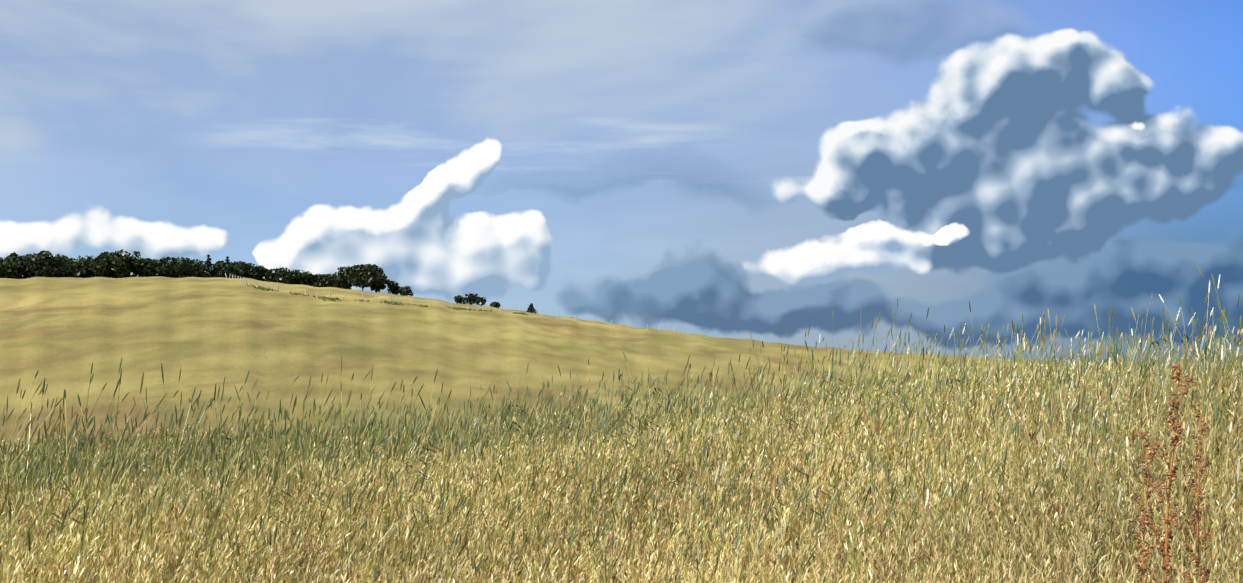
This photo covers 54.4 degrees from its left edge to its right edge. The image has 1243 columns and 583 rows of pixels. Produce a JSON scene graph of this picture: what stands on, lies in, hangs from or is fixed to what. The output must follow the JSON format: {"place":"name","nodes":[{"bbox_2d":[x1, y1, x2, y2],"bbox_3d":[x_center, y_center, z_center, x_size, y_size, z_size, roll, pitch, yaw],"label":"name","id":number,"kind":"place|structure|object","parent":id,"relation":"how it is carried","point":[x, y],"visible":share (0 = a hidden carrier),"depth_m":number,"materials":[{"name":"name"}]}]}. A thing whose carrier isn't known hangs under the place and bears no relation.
{"place":"outdoors","nodes":[
{"label":"outdoors","id":0,"kind":"place"},
{"bbox_2d":[0,276,1228,579],"bbox_3d":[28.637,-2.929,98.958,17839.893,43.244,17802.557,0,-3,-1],"label":"ground","id":1,"kind":"structure","parent":0,"point":[206,336],"depth_m":189.87,"materials":[{"name":"beige plant"}]},
{"bbox_2d":[0,259,23,277],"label":"tree","id":2,"kind":"object","parent":1,"relation":"on","point":[7,269],"visible":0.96,"depth_m":336.51,"materials":[{"name":"green plant"}]},
{"bbox_2d":[4,252,27,278],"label":"tree","id":3,"kind":"object","parent":1,"relation":"on","point":[15,258],"visible":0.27,"depth_m":341.28,"materials":[{"name":"green plant"}]},
{"bbox_2d":[21,254,36,276],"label":"tree","id":4,"kind":"object","parent":1,"relation":"on","point":[26,271],"visible":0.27,"depth_m":340.18,"materials":[{"name":"green plant"}]},
{"bbox_2d":[27,250,56,276],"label":"tree","id":5,"kind":"object","parent":1,"relation":"on","point":[43,253],"visible":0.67,"depth_m":338.51,"materials":[{"name":"green plant"}]},
{"bbox_2d":[34,255,64,277],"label":"tree","id":6,"kind":"object","parent":1,"relation":"on","point":[51,267],"visible":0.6,"depth_m":338.70,"materials":[{"name":"green plant"}]},
{"bbox_2d":[52,253,72,277],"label":"tree","id":7,"kind":"object","parent":1,"relation":"on","point":[57,256],"visible":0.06,"depth_m":345.53,"materials":[{"name":"green plant"}]},
{"bbox_2d":[53,258,88,277],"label":"tree","id":8,"kind":"object","parent":1,"relation":"on","point":[70,267],"visible":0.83,"depth_m":341.11,"materials":[{"name":"green plant"}]},
{"bbox_2d":[74,255,97,277],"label":"tree","id":9,"kind":"object","parent":1,"relation":"on","point":[87,259],"visible":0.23,"depth_m":347.16,"materials":[{"name":"green plant"}]},
{"bbox_2d":[77,257,111,276],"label":"tree","id":10,"kind":"object","parent":1,"relation":"on","point":[94,268],"visible":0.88,"depth_m":344.27,"materials":[{"name":"green plant"}]},
{"bbox_2d":[92,251,114,277],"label":"tree","id":11,"kind":"object","parent":1,"relation":"on","point":[102,254],"visible":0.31,"depth_m":348.02,"materials":[{"name":"green plant"}]},
{"bbox_2d":[101,255,128,277],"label":"tree","id":12,"kind":"object","parent":1,"relation":"on","point":[113,275],"visible":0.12,"depth_m":349.44,"materials":[{"name":"green plant"}]},
{"bbox_2d":[109,249,140,277],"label":"tree","id":13,"kind":"object","parent":1,"relation":"on","point":[124,265],"visible":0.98,"depth_m":346.01,"materials":[{"name":"green plant"}]},
{"bbox_2d":[132,257,154,276],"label":"tree","id":14,"kind":"object","parent":1,"relation":"on","point":[141,271],"visible":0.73,"depth_m":352.43,"materials":[{"name":"green plant"}]},
{"bbox_2d":[144,259,165,276],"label":"tree","id":15,"kind":"object","parent":1,"relation":"on","point":[150,271],"visible":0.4,"depth_m":352.66,"materials":[{"name":"green plant"}]},
{"bbox_2d":[147,261,171,276],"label":"tree","id":16,"kind":"object","parent":1,"relation":"on","point":[161,275],"visible":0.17,"depth_m":354.73,"materials":[{"name":"green plant"}]},
{"bbox_2d":[149,256,180,277],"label":"tree","id":17,"kind":"object","parent":1,"relation":"on","point":[163,267],"visible":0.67,"depth_m":352.88,"materials":[{"name":"green plant"}]},
{"bbox_2d":[169,257,197,277],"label":"tree","id":18,"kind":"object","parent":1,"relation":"on","point":[179,273],"visible":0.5,"depth_m":352.88,"materials":[{"name":"green plant"}]},
{"bbox_2d":[169,257,206,276],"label":"tree","id":19,"kind":"object","parent":1,"relation":"on","point":[193,265],"visible":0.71,"depth_m":352.71,"materials":[{"name":"green plant"}]},
{"bbox_2d":[0,425,412,481],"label":"grass","id":20,"kind":"structure","parent":1,"relation":"on","point":[159,443],"depth_m":80.78,"materials":[{"name":"green plant"}]},
{"bbox_2d":[202,254,214,277],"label":"tree","id":21,"kind":"object","parent":1,"relation":"on","point":[208,269],"visible":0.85,"depth_m":360.05,"materials":[{"name":"green plant"}]},
{"bbox_2d":[210,261,232,276],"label":"tree","id":22,"kind":"object","parent":1,"relation":"on","point":[218,264],"visible":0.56,"depth_m":361.44,"materials":[{"name":"green plant"}]},
{"bbox_2d":[221,256,231,277],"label":"tree","id":23,"kind":"object","parent":1,"relation":"on","point":[228,261],"visible":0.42,"depth_m":361.79,"materials":[{"name":"green plant"}]},
{"bbox_2d":[218,263,245,277],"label":"tree","id":24,"kind":"object","parent":1,"relation":"on","point":[234,271],"visible":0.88,"depth_m":360.60,"materials":[{"name":"green plant"}]},
{"bbox_2d":[230,261,246,277],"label":"tree","id":25,"kind":"object","parent":1,"relation":"on","point":[242,264],"visible":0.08,"depth_m":365.96,"materials":[{"name":"green plant"}]},
{"bbox_2d":[244,263,254,277],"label":"tree","id":26,"kind":"object","parent":1,"relation":"on","point":[249,265],"visible":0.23,"depth_m":384.06,"materials":[{"name":"green plant"}]},
{"bbox_2d":[243,267,259,279],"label":"tree","id":27,"kind":"object","parent":1,"relation":"on","point":[249,270],"visible":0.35,"depth_m":367.53,"materials":[{"name":"green plant"}]},
{"bbox_2d":[248,265,267,280],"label":"tree","id":28,"kind":"object","parent":1,"relation":"on","point":[258,271],"visible":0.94,"depth_m":366.77,"materials":[{"name":"green plant"}]},
{"bbox_2d":[260,269,282,282],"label":"tree","id":29,"kind":"object","parent":1,"relation":"on","point":[269,278],"visible":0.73,"depth_m":366.98,"materials":[{"name":"green plant"}]},
{"bbox_2d":[271,267,289,282],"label":"tree","id":30,"kind":"object","parent":1,"relation":"on","point":[280,271],"visible":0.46,"depth_m":367.09,"materials":[{"name":"green plant"}]},
{"bbox_2d":[275,271,297,283],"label":"tree","id":31,"kind":"object","parent":1,"relation":"on","point":[289,277],"visible":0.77,"depth_m":366.46,"materials":[{"name":"green plant"}]},
{"bbox_2d":[285,269,304,284],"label":"tree","id":32,"kind":"object","parent":1,"relation":"on","point":[297,272],"visible":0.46,"depth_m":368.21,"materials":[{"name":"green plant"}]},
{"bbox_2d":[298,271,315,284],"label":"tree","id":33,"kind":"object","parent":1,"relation":"on","point":[307,277],"visible":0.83,"depth_m":368.24,"materials":[{"name":"green plant"}]},
{"bbox_2d":[308,274,328,286],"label":"tree","id":34,"kind":"object","parent":1,"relation":"on","point":[317,282],"visible":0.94,"depth_m":369.27,"materials":[{"name":"green plant"}]},
{"bbox_2d":[323,273,337,286],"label":"tree","id":35,"kind":"object","parent":1,"relation":"on","point":[330,281],"visible":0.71,"depth_m":369.37,"materials":[{"name":"green plant"}]},
{"bbox_2d":[333,271,352,288],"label":"tree","id":36,"kind":"object","parent":1,"relation":"on","point":[343,283],"visible":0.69,"depth_m":355.52,"materials":[{"name":"green plant"}]},
{"bbox_2d":[335,264,387,290],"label":"tree","id":37,"kind":"object","parent":1,"relation":"on","point":[362,276],"visible":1,"depth_m":351.93,"materials":[{"name":"green plant"}]},
{"bbox_2d":[370,273,390,292],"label":"tree","id":38,"kind":"object","parent":1,"relation":"on","point":[376,289],"visible":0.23,"depth_m":359.01,"materials":[{"name":"green plant"}]},
{"bbox_2d":[247,284,527,314],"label":"fence verge","id":39,"kind":"structure","parent":1,"relation":"on","point":[324,298],"depth_m":280.08,"materials":[{"name":"green plant"}]},
{"bbox_2d":[387,281,400,294],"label":"tree","id":40,"kind":"object","parent":1,"relation":"on","point":[394,287],"visible":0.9,"depth_m":361.73,"materials":[{"name":"green plant"}]},
{"bbox_2d":[398,286,412,295],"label":"bush","id":41,"kind":"object","parent":1,"relation":"on","point":[405,290],"visible":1,"depth_m":360.07,"materials":[{"name":"green plant"}]},
{"bbox_2d":[234,275,686,330],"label":"fence wire","id":42,"kind":"object","parent":1,"relation":"on","point":[461,305],"visible":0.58,"depth_m":300.79,"materials":[{"name":"grey metal"}]},
{"bbox_2d":[454,295,467,303],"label":"tree","id":43,"kind":"object","parent":1,"relation":"on","point":[459,299],"visible":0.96,"depth_m":360.54,"materials":[{"name":"green plant"}]},
{"bbox_2d":[464,293,477,304],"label":"tree","id":44,"kind":"object","parent":1,"relation":"on","point":[471,298],"visible":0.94,"depth_m":362.81,"materials":[{"name":"green plant"}]},
{"bbox_2d":[475,296,486,305],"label":"tree","id":45,"kind":"object","parent":1,"relation":"on","point":[481,300],"visible":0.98,"depth_m":361.24,"materials":[{"name":"green plant"}]},
{"bbox_2d":[490,301,500,307],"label":"bush","id":46,"kind":"object","parent":1,"relation":"on","point":[494,304],"visible":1,"depth_m":359.49,"materials":[{"name":"green plant"}]},
{"bbox_2d":[526,303,537,313],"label":"tree","id":47,"kind":"object","parent":1,"relation":"on","point":[530,308],"visible":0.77,"depth_m":360.85,"materials":[{"name":"green plant"}]},
{"bbox_2d":[0,264,1242,582],"bbox_3d":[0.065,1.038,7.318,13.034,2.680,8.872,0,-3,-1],"label":"grass","id":48,"kind":"structure","parent":1,"relation":"on","point":[1014,484],"depth_m":7.29,"materials":[{"name":"beige plant"}]},
{"bbox_2d":[1132,432,1159,582],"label":"sorrel","id":49,"kind":"object","parent":1,"relation":"on","point":[1143,549],"visible":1,"depth_m":3.88,"materials":[{"name":"brown plant"}]},
{"bbox_2d":[1144,364,1195,582],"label":"sorrel","id":50,"kind":"object","parent":1,"relation":"on","point":[1170,471],"visible":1,"depth_m":3.38,"materials":[{"name":"brown plant"}]},
{"bbox_2d":[1181,403,1212,582],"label":"sorrel","id":51,"kind":"object","parent":1,"relation":"on","point":[1197,510],"visible":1,"depth_m":3.69,"materials":[{"name":"brown plant"}]},
{"bbox_2d":[0,0,1242,361],"label":"sky","id":52,"kind":"structure","parent":0,"point":[767,170],"materials":[{"name":"blue"}]}
]}

